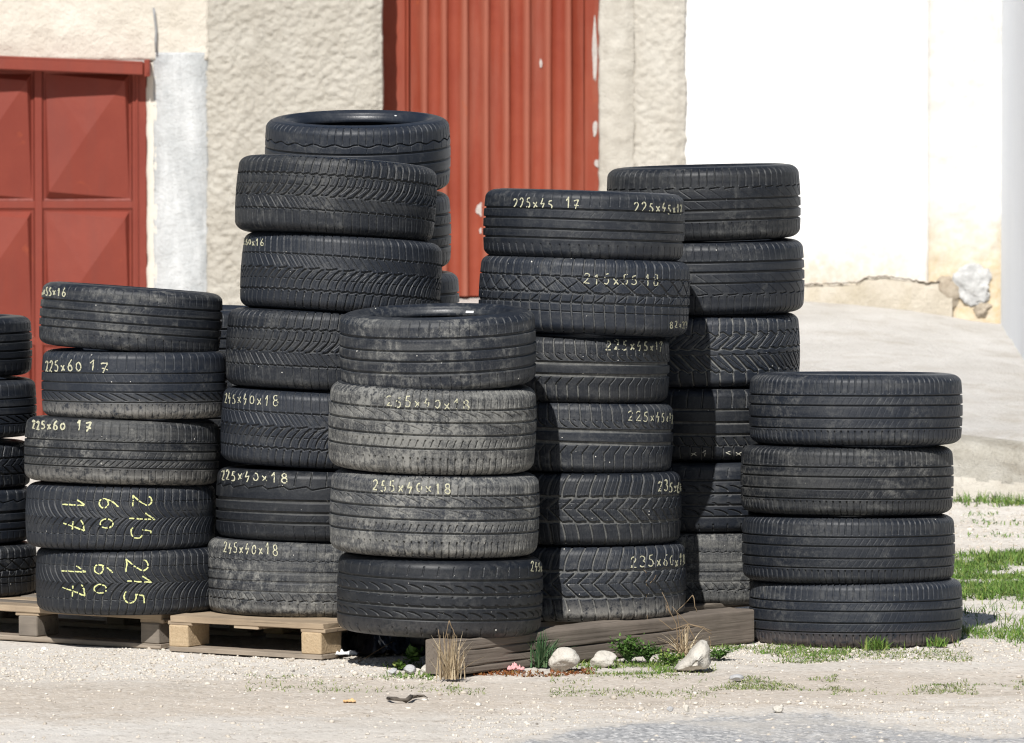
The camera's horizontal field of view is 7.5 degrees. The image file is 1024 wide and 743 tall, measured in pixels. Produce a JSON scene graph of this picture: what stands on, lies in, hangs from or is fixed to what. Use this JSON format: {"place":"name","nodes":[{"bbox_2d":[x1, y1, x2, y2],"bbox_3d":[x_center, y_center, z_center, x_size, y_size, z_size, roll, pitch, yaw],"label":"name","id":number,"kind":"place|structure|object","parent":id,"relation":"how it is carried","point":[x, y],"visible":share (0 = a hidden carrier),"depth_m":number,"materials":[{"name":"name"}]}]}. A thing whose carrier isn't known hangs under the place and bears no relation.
{"place":"outdoors","nodes":[
{"label":"outdoors","id":0,"kind":"place"},
{"bbox_2d":[439,270,458,302],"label":"tyre","id":1,"kind":"object","parent":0,"point":[449,287],"visible":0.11,"depth_m":27.83,"materials":[{"name":"rubber"}]},
{"bbox_2d":[427,191,450,266],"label":"tyre","id":2,"kind":"object","parent":1,"relation":"on","point":[441,238],"visible":0.18,"depth_m":27.83,"materials":[{"name":"rubber"}]},
{"bbox_2d":[265,110,450,189],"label":"tyre","id":3,"kind":"object","parent":2,"relation":"on","point":[416,138],"visible":0.58,"depth_m":27.70,"materials":[{"name":"rubber"}]},
{"bbox_2d":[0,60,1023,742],"bbox_3d":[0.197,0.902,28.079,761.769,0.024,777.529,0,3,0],"label":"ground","id":4,"kind":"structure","parent":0,"point":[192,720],"depth_m":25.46,"materials":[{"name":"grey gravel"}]},
{"bbox_2d":[0,0,208,291],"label":"garage building","id":5,"kind":"structure","parent":4,"relation":"on","point":[177,152],"depth_m":38.97,"materials":[{"name":"beige paint"}]},
{"bbox_2d":[0,56,150,415],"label":"garage door","id":6,"kind":"structure","parent":5,"relation":"attached to","point":[73,174],"depth_m":39.02,"materials":[{"name":"red paint"}]},
{"bbox_2d":[153,8,156,52],"bbox_3d":[-1.778,-1.700,38.944,0.024,0.224,0.012,0,3,0],"label":"metal rod","id":7,"kind":"object","parent":5,"relation":"attached to","point":[155,22],"visible":1,"depth_m":38.94,"materials":[{"name":"metal"}]},
{"bbox_2d":[0,590,265,648],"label":"pallet","id":8,"kind":"object","parent":4,"relation":"on","point":[31,617],"visible":0.34,"depth_m":27.30,"materials":[{"name":"brown wood"}]},
{"bbox_2d":[0,540,36,597],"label":"tyre","id":9,"kind":"object","parent":8,"relation":"on","point":[17,568],"visible":0.84,"depth_m":27.69,"materials":[{"name":"rubber"}]},
{"bbox_2d":[0,485,26,543],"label":"tyre","id":10,"kind":"object","parent":9,"relation":"on","point":[12,515],"visible":0.68,"depth_m":27.68,"materials":[{"name":"rubber"}]},
{"bbox_2d":[0,438,29,488],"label":"tyre","id":11,"kind":"object","parent":10,"relation":"on","point":[12,469],"visible":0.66,"depth_m":27.68,"materials":[{"name":"rubber"}]},
{"bbox_2d":[0,376,36,437],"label":"tyre","id":12,"kind":"object","parent":11,"relation":"on","point":[18,406],"visible":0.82,"depth_m":27.66,"materials":[{"name":"rubber"}]},
{"bbox_2d":[0,314,31,376],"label":"tyre","id":13,"kind":"object","parent":12,"relation":"on","point":[15,346],"visible":1,"depth_m":27.67,"materials":[{"name":"rubber"}]},
{"bbox_2d":[36,546,210,614],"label":"tyre","id":14,"kind":"object","parent":8,"relation":"on","point":[129,582],"visible":0.84,"depth_m":26.94,"materials":[{"name":"rubber"}]},
{"bbox_2d":[25,481,215,549],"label":"tyre","id":15,"kind":"object","parent":14,"relation":"on","point":[71,516],"visible":0.94,"depth_m":26.93,"materials":[{"name":"rubber"}]},
{"bbox_2d":[24,415,219,485],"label":"tyre","id":16,"kind":"object","parent":15,"relation":"on","point":[179,452],"visible":0.98,"depth_m":26.91,"materials":[{"name":"rubber"}]},
{"bbox_2d":[41,348,226,419],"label":"tyre","id":17,"kind":"object","parent":16,"relation":"on","point":[92,383],"visible":0.95,"depth_m":26.91,"materials":[{"name":"rubber"}]},
{"bbox_2d":[39,281,222,351],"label":"tyre","id":18,"kind":"object","parent":17,"relation":"on","point":[106,317],"visible":0.98,"depth_m":26.90,"materials":[{"name":"rubber"}]},
{"bbox_2d":[215,519,221,536],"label":"tyre","id":19,"kind":"object","parent":8,"relation":"on","point":[216,533],"visible":0.01,"depth_m":27.96,"materials":[{"name":"rubber"}]},
{"bbox_2d":[211,448,249,518],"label":"tyre","id":20,"kind":"object","parent":19,"relation":"on","point":[223,462],"visible":0.02,"depth_m":27.96,"materials":[{"name":"rubber"}]},
{"bbox_2d":[200,380,236,447],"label":"tyre","id":21,"kind":"object","parent":20,"relation":"on","point":[217,420],"visible":0.02,"depth_m":27.94,"materials":[{"name":"rubber"}]},
{"bbox_2d":[219,305,246,371],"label":"tyre","id":22,"kind":"object","parent":21,"relation":"on","point":[226,310],"visible":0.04,"depth_m":27.93,"materials":[{"name":"rubber"}]},
{"bbox_2d":[168,610,346,659],"bbox_3d":[-0.568,0.879,27.305,0.648,0.125,1.310,2,4,32],"label":"pallet","id":23,"kind":"object","parent":4,"relation":"on","point":[319,638],"visible":0.36,"depth_m":26.78,"materials":[{"name":"brown wood"}]},
{"bbox_2d":[208,536,344,617],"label":"tyre","id":24,"kind":"object","parent":23,"relation":"on","point":[264,578],"visible":0.53,"depth_m":26.82,"materials":[{"name":"rubber"}]},
{"bbox_2d":[216,465,336,541],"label":"tyre","id":25,"kind":"object","parent":24,"relation":"on","point":[260,502],"visible":0.57,"depth_m":26.82,"materials":[{"name":"rubber"}]},
{"bbox_2d":[221,386,342,469],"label":"tyre","id":26,"kind":"object","parent":25,"relation":"on","point":[275,427],"visible":0.56,"depth_m":26.81,"materials":[{"name":"rubber"}]},
{"bbox_2d":[226,307,347,390],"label":"tyre","id":27,"kind":"object","parent":26,"relation":"on","point":[294,349],"visible":0.51,"depth_m":26.79,"materials":[{"name":"rubber"}]},
{"bbox_2d":[240,231,441,311],"bbox_3d":[-0.592,-0.333,27.084,0.696,0.268,0.696,4,-1,-11],"label":"tyre","id":28,"kind":"object","parent":27,"relation":"on","point":[315,271],"visible":0.93,"depth_m":26.78,"materials":[{"name":"rubber"}]},
{"bbox_2d":[235,154,436,241],"bbox_3d":[-0.609,-0.596,27.069,0.696,0.265,0.696,4,-1,-6],"label":"tyre","id":29,"kind":"object","parent":28,"relation":"on","point":[326,195],"visible":0.94,"depth_m":26.77,"materials":[{"name":"rubber"}]},
{"bbox_2d":[335,649,356,654],"bbox_3d":[-0.565,0.956,26.670,0.077,0.018,0.055,0,3,0],"label":"paper scrap","id":30,"kind":"object","parent":4,"relation":"on","point":[342,652],"visible":1,"depth_m":26.66,"materials":[{"name":"white paper"}]},
{"bbox_2d":[343,698,355,701],"bbox_3d":[-0.523,1.055,25.147,0.043,0.013,0.031,0,3,0],"label":"peel scrap","id":31,"kind":"object","parent":4,"relation":"on","point":[351,700],"visible":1,"depth_m":25.14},
{"bbox_2d":[358,641,393,661],"bbox_3d":[-0.461,0.952,26.460,0.125,0.077,0.117,0,3,0],"label":"dry stalk","id":32,"kind":"object","parent":4,"relation":"on","point":[375,651],"visible":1,"depth_m":26.46,"materials":[{"name":"plant"}]},
{"bbox_2d":[341,631,425,655],"bbox_3d":[-0.460,0.897,27.006,0.283,0.121,0.538,-1,3,-17],"label":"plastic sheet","id":33,"kind":"object","parent":4,"relation":"on","point":[360,644],"visible":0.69,"depth_m":26.86,"materials":[{"name":"black plastic"}]},
{"bbox_2d":[388,668,396,674],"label":"rock","id":34,"kind":"object","parent":4,"relation":"on","point":[393,670],"visible":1,"depth_m":26.11,"materials":[{"name":"grey stone"}]},
{"bbox_2d":[393,659,405,669],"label":"leafy weed","id":35,"kind":"object","parent":4,"relation":"on","point":[399,664],"visible":1,"depth_m":26.26,"materials":[{"name":"green plant"}]},
{"bbox_2d":[386,694,427,702],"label":"twig","id":36,"kind":"object","parent":4,"relation":"on","point":[408,698],"visible":1,"depth_m":25.14,"materials":[{"name":"wood"}]},
{"bbox_2d":[403,664,415,673],"bbox_3d":[-0.341,0.996,26.141,0.044,0.034,0.034,0,3,0],"label":"rock","id":37,"kind":"object","parent":4,"relation":"on","point":[409,668],"visible":1,"depth_m":26.13,"materials":[{"name":"grey stone"}]},
{"bbox_2d":[403,644,423,663],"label":"leafy weed","id":38,"kind":"object","parent":4,"relation":"on","point":[412,653],"visible":1,"depth_m":26.35,"materials":[{"name":"green plant"}]},
{"bbox_2d":[421,664,426,673],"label":"rock","id":39,"kind":"object","parent":4,"relation":"on","point":[423,669],"visible":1,"depth_m":26.16,"materials":[{"name":"stone"}]},
{"bbox_2d":[422,655,425,664],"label":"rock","id":40,"kind":"object","parent":4,"relation":"on","point":[424,660],"visible":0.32,"depth_m":26.40,"materials":[{"name":"grey stone"}]},
{"bbox_2d":[206,0,686,304],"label":"render building","id":41,"kind":"structure","parent":4,"relation":"on","point":[268,60],"depth_m":38.97,"materials":[{"name":"beige paint"}]},
{"bbox_2d":[383,0,598,297],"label":"corrugated door","id":42,"kind":"structure","parent":41,"relation":"attached to","point":[507,90],"depth_m":39.33,"materials":[{"name":"red paint"}]},
{"bbox_2d":[428,621,489,679],"bbox_3d":[-0.175,0.922,25.918,0.226,0.195,0.170,0,3,0],"label":"dry grass tuft","id":43,"kind":"object","parent":4,"relation":"on","point":[451,669],"visible":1,"depth_m":25.91,"materials":[{"name":"plant"}]},
{"bbox_2d":[0,502,1023,742],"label":"gravel","id":44,"kind":"structure","parent":4,"relation":"on","point":[355,673],"depth_m":26.10,"materials":[{"name":"beige gravel"}]},
{"bbox_2d":[507,662,524,669],"bbox_3d":[0.013,0.988,26.239,0.060,0.026,0.050,0,3,0],"label":"foam scrap","id":45,"kind":"object","parent":4,"relation":"on","point":[513,666],"visible":1,"depth_m":26.23,"materials":[{"name":"pink plastic"}]},
{"bbox_2d":[472,667,597,676],"bbox_3d":[0.080,1.003,26.221,0.476,0.020,0.318,0,3,0],"label":"moss","id":46,"kind":"object","parent":4,"relation":"on","point":[506,672],"visible":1,"depth_m":26.17,"materials":[{"name":"plant"}]},
{"bbox_2d":[341,603,749,648],"bbox_3d":[0.170,0.871,27.596,0.872,0.108,1.640,3,4,40],"label":"pallet","id":47,"kind":"object","parent":4,"relation":"on","point":[687,608],"visible":0.03,"depth_m":27.46,"materials":[{"name":"brown wood"}]},
{"bbox_2d":[528,540,685,621],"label":"tyre","id":48,"kind":"object","parent":47,"relation":"on","point":[588,583],"visible":0.56,"depth_m":26.80,"materials":[{"name":"rubber"}]},
{"bbox_2d":[524,470,681,545],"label":"tyre","id":49,"kind":"object","parent":48,"relation":"on","point":[605,509],"visible":0.6,"depth_m":26.79,"materials":[{"name":"rubber"}]},
{"bbox_2d":[526,400,672,473],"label":"tyre","id":50,"kind":"object","parent":49,"relation":"on","point":[598,437],"visible":0.68,"depth_m":26.79,"materials":[{"name":"rubber"}]},
{"bbox_2d":[523,332,669,403],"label":"tyre","id":51,"kind":"object","parent":50,"relation":"on","point":[578,368],"visible":0.62,"depth_m":26.78,"materials":[{"name":"rubber"}]},
{"bbox_2d":[479,255,689,336],"bbox_3d":[0.251,-0.265,27.077,0.731,0.266,0.731,2,1,-10],"label":"tyre","id":52,"kind":"object","parent":51,"relation":"on","point":[617,297],"visible":0.86,"depth_m":26.76,"materials":[{"name":"rubber"}]},
{"bbox_2d":[483,188,684,261],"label":"tyre","id":53,"kind":"object","parent":52,"relation":"on","point":[594,225],"visible":0.93,"depth_m":26.77,"materials":[{"name":"rubber"}]},
{"bbox_2d":[676,532,752,604],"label":"tyre","id":54,"kind":"object","parent":47,"relation":"on","point":[714,569],"visible":0.18,"depth_m":27.58,"materials":[{"name":"rubber"}]},
{"bbox_2d":[668,461,754,532],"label":"tyre","id":55,"kind":"object","parent":54,"relation":"on","point":[710,494],"visible":0.17,"depth_m":27.57,"materials":[{"name":"rubber"}]},
{"bbox_2d":[662,387,757,460],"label":"tyre","id":56,"kind":"object","parent":55,"relation":"on","point":[710,424],"visible":0.3,"depth_m":27.56,"materials":[{"name":"rubber"}]},
{"bbox_2d":[662,312,799,387],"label":"tyre","id":57,"kind":"object","parent":56,"relation":"on","point":[723,351],"visible":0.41,"depth_m":27.56,"materials":[{"name":"rubber"}]},
{"bbox_2d":[677,238,804,315],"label":"tyre","id":58,"kind":"object","parent":57,"relation":"on","point":[751,277],"visible":0.51,"depth_m":27.55,"materials":[{"name":"rubber"}]},
{"bbox_2d":[607,163,800,241],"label":"tyre","id":59,"kind":"object","parent":58,"relation":"on","point":[741,201],"visible":0.82,"depth_m":27.55,"materials":[{"name":"rubber"}]},
{"bbox_2d":[527,632,574,667],"bbox_3d":[0.089,0.926,26.349,0.270,0.139,0.320,1,4,25],"label":"green tuft","id":60,"kind":"object","parent":4,"relation":"on","point":[541,656],"visible":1,"depth_m":26.34,"materials":[{"name":"green plant"}]},
{"bbox_2d":[548,647,579,671],"bbox_3d":[0.175,0.969,26.270,0.108,0.087,0.082,0,3,0],"label":"rock","id":61,"kind":"object","parent":4,"relation":"on","point":[564,658],"visible":1,"depth_m":26.25,"materials":[{"name":"stone"}]},
{"bbox_2d":[426,607,753,674],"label":"timber beam","id":62,"kind":"structure","parent":4,"relation":"on","point":[725,626],"depth_m":26.62,"materials":[{"name":"brown wood"}]},
{"bbox_2d":[337,552,542,637],"bbox_3d":[-0.244,0.747,26.433,0.696,0.268,0.696,2,2,5],"label":"tyre","id":63,"kind":"object","parent":62,"relation":"on","point":[430,597],"visible":0.92,"depth_m":26.14,"materials":[{"name":"rubber"}]},
{"bbox_2d":[329,468,539,558],"bbox_3d":[-0.262,0.472,26.417,0.709,0.280,0.709,1,2,-11],"label":"tyre","id":64,"kind":"object","parent":63,"relation":"on","point":[437,516],"visible":0.96,"depth_m":26.12,"materials":[{"name":"rubber"}]},
{"bbox_2d":[328,380,535,474],"bbox_3d":[-0.269,0.183,26.401,0.702,0.293,0.702,1,4,-3],"label":"tyre","id":65,"kind":"object","parent":64,"relation":"on","point":[379,429],"visible":0.94,"depth_m":26.10,"materials":[{"name":"rubber"}]},
{"bbox_2d":[339,303,535,391],"bbox_3d":[-0.250,-0.082,26.386,0.665,0.250,0.665,-1,6,4],"label":"tyre","id":66,"kind":"object","parent":65,"relation":"on","point":[460,346],"visible":1,"depth_m":26.12,"materials":[{"name":"rubber"}]},
{"bbox_2d":[590,650,616,667],"bbox_3d":[0.309,0.972,26.405,0.075,0.059,0.086,3,4,42],"label":"rock","id":67,"kind":"object","parent":4,"relation":"on","point":[603,658],"visible":1,"depth_m":26.38,"materials":[{"name":"stone"}]},
{"bbox_2d":[607,633,648,661],"bbox_3d":[0.396,0.935,26.533,0.137,0.102,0.096,-1,3,-21],"label":"leafy weed","id":68,"kind":"object","parent":4,"relation":"on","point":[626,652],"visible":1,"depth_m":26.53,"materials":[{"name":"green plant"}]},
{"bbox_2d":[244,643,1023,699],"bbox_3d":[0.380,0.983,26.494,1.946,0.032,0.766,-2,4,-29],"label":"grass","id":69,"kind":"structure","parent":4,"relation":"on","point":[658,668],"depth_m":26.53,"materials":[{"name":"green plant"}]},
{"bbox_2d":[633,640,663,661],"bbox_3d":[0.465,0.948,26.537,0.106,0.077,0.082,1,3,20],"label":"leafy weed","id":70,"kind":"object","parent":4,"relation":"on","point":[646,654],"visible":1,"depth_m":26.53,"materials":[{"name":"green plant"}]},
{"bbox_2d":[655,648,684,663],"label":"leafy weed","id":71,"kind":"object","parent":4,"relation":"on","point":[672,657],"visible":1,"depth_m":26.44,"materials":[{"name":"green plant"}]},
{"bbox_2d":[640,593,731,656],"bbox_3d":[0.542,0.861,26.767,0.372,0.222,0.418,-3,4,-39],"label":"dry weed","id":72,"kind":"object","parent":4,"relation":"on","point":[684,647],"visible":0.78,"depth_m":26.72,"materials":[{"name":"plant"}]},
{"bbox_2d":[683,705,689,711],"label":"rock","id":73,"kind":"object","parent":4,"relation":"on","point":[686,708],"visible":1,"depth_m":24.84,"materials":[{"name":"stone"}]},
{"bbox_2d":[674,640,710,671],"bbox_3d":[0.606,0.953,26.245,0.128,0.106,0.162,0,3,0],"label":"rock","id":74,"kind":"object","parent":4,"relation":"on","point":[696,657],"visible":1,"depth_m":26.18,"materials":[{"name":"stone"}]},
{"bbox_2d":[710,644,740,659],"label":"leafy weed","id":75,"kind":"object","parent":4,"relation":"on","point":[719,654],"visible":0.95,"depth_m":26.62,"materials":[{"name":"green plant"}]},
{"bbox_2d":[729,674,743,680],"bbox_3d":[0.744,1.014,25.872,0.050,0.025,0.036,0,3,0],"label":"rock","id":76,"kind":"object","parent":4,"relation":"on","point":[735,677],"visible":1,"depth_m":25.86,"materials":[{"name":"grey stone"}]},
{"bbox_2d":[458,298,1023,501],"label":"ramp","id":77,"kind":"structure","parent":4,"relation":"on","point":[983,362],"depth_m":36.92,"materials":[{"name":"concrete"}]},
{"bbox_2d":[684,0,1001,323],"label":"white building","id":78,"kind":"structure","parent":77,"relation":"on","point":[876,124],"depth_m":39.01,"materials":[{"name":"white paint"}]},
{"bbox_2d":[952,263,991,306],"bbox_3d":[2.291,-0.430,39.031,0.210,0.225,0.065,0,3,0],"label":"cement lump","id":79,"kind":"object","parent":78,"relation":"attached to","point":[971,281],"visible":1,"depth_m":39.01,"materials":[{"name":"grey concrete"}]},
{"bbox_2d":[937,276,959,308],"bbox_3d":[2.181,-0.392,39.035,0.128,0.180,0.070,0,3,0],"label":"wall stone","id":80,"kind":"object","parent":77,"relation":"on","point":[948,288],"visible":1,"depth_m":39.01,"materials":[{"name":"beige stone"}]},
{"bbox_2d":[973,302,991,317],"bbox_3d":[2.353,-0.308,39.042,0.106,0.082,0.079,0,3,0],"label":"wall stone","id":81,"kind":"object","parent":77,"relation":"on","point":[980,310],"visible":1,"depth_m":39.02,"materials":[{"name":"beige stone"}]},
{"bbox_2d":[749,578,962,647],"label":"tyre","id":82,"kind":"object","parent":4,"relation":"on","point":[910,614],"visible":0.9,"depth_m":27.10,"materials":[{"name":"rubber"}]},
{"bbox_2d":[742,513,954,583],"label":"tyre","id":83,"kind":"object","parent":82,"relation":"on","point":[805,549],"visible":0.89,"depth_m":27.09,"materials":[{"name":"rubber"}]},
{"bbox_2d":[740,443,953,515],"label":"tyre","id":84,"kind":"object","parent":83,"relation":"on","point":[849,480],"visible":0.98,"depth_m":27.08,"materials":[{"name":"rubber"}]},
{"bbox_2d":[749,371,962,445],"bbox_3d":[1.203,0.129,27.380,0.748,0.250,0.748,0,1,1],"label":"tyre","id":85,"kind":"object","parent":84,"relation":"on","point":[844,408],"visible":1,"depth_m":27.06,"materials":[{"name":"rubber"}]},
{"bbox_2d":[855,635,888,650],"bbox_3d":[1.254,0.934,26.989,0.134,0.052,0.160,2,4,36],"label":"green tuft","id":86,"kind":"object","parent":4,"relation":"on","point":[878,644],"visible":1,"depth_m":27.00,"materials":[{"name":"green plant"}]},
{"bbox_2d":[926,635,962,647],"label":"green tuft","id":87,"kind":"object","parent":4,"relation":"on","point":[937,642],"visible":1,"depth_m":27.11,"materials":[{"name":"green plant"}]},
{"bbox_2d":[953,489,1023,537],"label":"grass","id":88,"kind":"structure","parent":4,"relation":"on","point":[1007,501],"depth_m":33.84,"materials":[{"name":"green plant"}]},
{"bbox_2d":[1001,0,1023,358],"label":"side building","id":89,"kind":"structure","parent":4,"relation":"on","point":[1012,190],"depth_m":38.13,"materials":[{"name":"white paint"}]},
{"bbox_2d":[505,706,1023,742],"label":"road","id":90,"kind":"structure","parent":0,"point":[753,726],"depth_m":24.21,"materials":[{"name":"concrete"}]},
{"bbox_2d":[772,705,783,712],"bbox_3d":[0.845,1.072,24.847,0.036,0.023,0.023,0,3,0],"label":"rock","id":91,"kind":"object","parent":90,"relation":"on","point":[777,709],"visible":1,"depth_m":24.84,"materials":[{"name":"stone"}]},
{"bbox_2d":[864,586,1023,651],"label":"grass","id":92,"kind":"structure","parent":0,"point":[981,632],"depth_m":27.64,"materials":[{"name":"green plant"}]},
{"bbox_2d":[951,543,1023,600],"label":"grass","id":93,"kind":"structure","parent":0,"point":[997,584],"depth_m":30.11,"materials":[{"name":"green plant"}]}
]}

